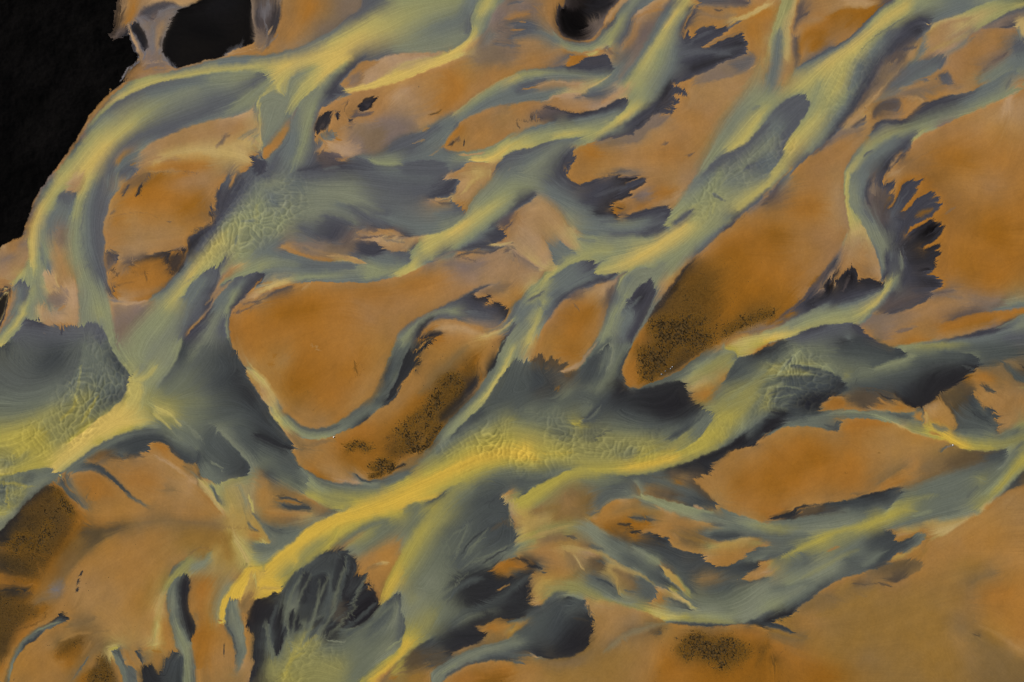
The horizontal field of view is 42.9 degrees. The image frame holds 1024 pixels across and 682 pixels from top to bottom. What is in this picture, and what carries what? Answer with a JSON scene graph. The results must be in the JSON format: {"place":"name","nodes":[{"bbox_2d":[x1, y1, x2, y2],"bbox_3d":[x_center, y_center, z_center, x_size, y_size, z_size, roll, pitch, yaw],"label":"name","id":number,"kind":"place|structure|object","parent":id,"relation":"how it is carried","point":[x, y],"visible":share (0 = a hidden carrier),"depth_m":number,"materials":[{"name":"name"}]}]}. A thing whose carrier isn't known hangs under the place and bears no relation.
{"place":"outdoors","nodes":[
{"label":"outdoors","id":0,"kind":"place"},
{"bbox_2d":[0,0,139,248],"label":"lava ground","id":1,"kind":"structure","parent":0,"point":[66,66],"depth_m":898.73,"materials":[{"name":"black stone"}]},
{"bbox_2d":[131,22,148,49],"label":"pond","id":2,"kind":"structure","parent":0,"point":[137,29],"depth_m":899.92,"materials":[{"name":"liquid"}]},
{"bbox_2d":[162,0,255,67],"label":"pond","id":3,"kind":"structure","parent":0,"point":[200,30],"depth_m":899.95,"materials":[{"name":"liquid"}]},
{"bbox_2d":[316,113,330,134],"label":"pond","id":4,"kind":"structure","parent":0,"point":[323,123],"depth_m":899.92,"materials":[{"name":"liquid"}]},
{"bbox_2d":[357,97,375,111],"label":"pond","id":5,"kind":"structure","parent":0,"point":[367,103],"depth_m":899.94,"materials":[{"name":"liquid"}]},
{"bbox_2d":[0,0,1023,681],"bbox_3d":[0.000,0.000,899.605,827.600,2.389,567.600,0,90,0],"label":"river","id":6,"kind":"structure","parent":0,"point":[518,424],"depth_m":900.00,"materials":[{"name":"grey liquid"}]},
{"bbox_2d":[104,147,254,307],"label":"sand island","id":7,"kind":"structure","parent":6,"relation":"on","point":[163,202],"depth_m":899.71,"materials":[{"name":"orange sand"}]},
{"bbox_2d":[229,246,517,428],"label":"sand island","id":8,"kind":"structure","parent":6,"relation":"on","point":[315,355],"depth_m":899.73,"materials":[{"name":"orange sand"}]},
{"bbox_2d":[291,319,504,479],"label":"sand island","id":9,"kind":"structure","parent":6,"relation":"on","point":[462,352],"depth_m":899.74,"materials":[{"name":"orange sand"}]},
{"bbox_2d":[350,359,464,476],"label":"moss","id":10,"kind":"object","parent":9,"relation":"on","point":[415,422],"visible":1,"depth_m":899.68,"materials":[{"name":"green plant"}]},
{"bbox_2d":[315,35,548,159],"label":"sand island","id":11,"kind":"structure","parent":6,"relation":"on","point":[424,101],"depth_m":899.73,"materials":[{"name":"sand"}]},
{"bbox_2d":[444,94,625,151],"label":"sand island","id":12,"kind":"structure","parent":6,"relation":"on","point":[493,126],"depth_m":899.81,"materials":[{"name":"sand"}]},
{"bbox_2d":[623,134,856,388],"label":"sand island","id":13,"kind":"structure","parent":6,"relation":"on","point":[780,251],"depth_m":899.73,"materials":[{"name":"orange sand"}]},
{"bbox_2d":[640,273,774,379],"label":"moss","id":14,"kind":"object","parent":13,"relation":"on","point":[682,333],"visible":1,"depth_m":899.69,"materials":[{"name":"plant"}]},
{"bbox_2d":[694,418,964,522],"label":"sand island","id":15,"kind":"structure","parent":6,"relation":"on","point":[803,471],"depth_m":899.76,"materials":[{"name":"orange sand"}]},
{"bbox_2d":[792,0,890,68],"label":"sand island","id":16,"kind":"structure","parent":6,"relation":"on","point":[820,26],"depth_m":899.69,"materials":[{"name":"orange sand"}]},
{"bbox_2d":[833,16,1023,138],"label":"sand island","id":17,"kind":"structure","parent":6,"relation":"on","point":[974,58],"depth_m":899.73,"materials":[{"name":"beige sand"}]},
{"bbox_2d":[0,0,1023,681],"bbox_3d":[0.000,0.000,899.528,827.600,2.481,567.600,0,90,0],"label":"sand plain","id":18,"kind":"structure","parent":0,"point":[942,602],"depth_m":899.72,"materials":[{"name":"orange sand"}]},
{"bbox_2d":[0,489,135,677],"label":"moss","id":19,"kind":"object","parent":18,"relation":"on","point":[40,573],"visible":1,"depth_m":899.64,"materials":[{"name":"plant"}]},
{"bbox_2d":[679,633,788,681],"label":"moss","id":20,"kind":"object","parent":18,"relation":"on","point":[713,648],"visible":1,"depth_m":899.55,"materials":[{"name":"plant"}]},
{"bbox_2d":[534,281,616,369],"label":"sand island","id":21,"kind":"structure","parent":0,"point":[570,331],"depth_m":899.61,"materials":[{"name":"orange sand"}]},
{"bbox_2d":[556,0,618,41],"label":"pond","id":22,"kind":"structure","parent":0,"point":[580,20],"depth_m":899.95,"materials":[{"name":"liquid"}]}
]}

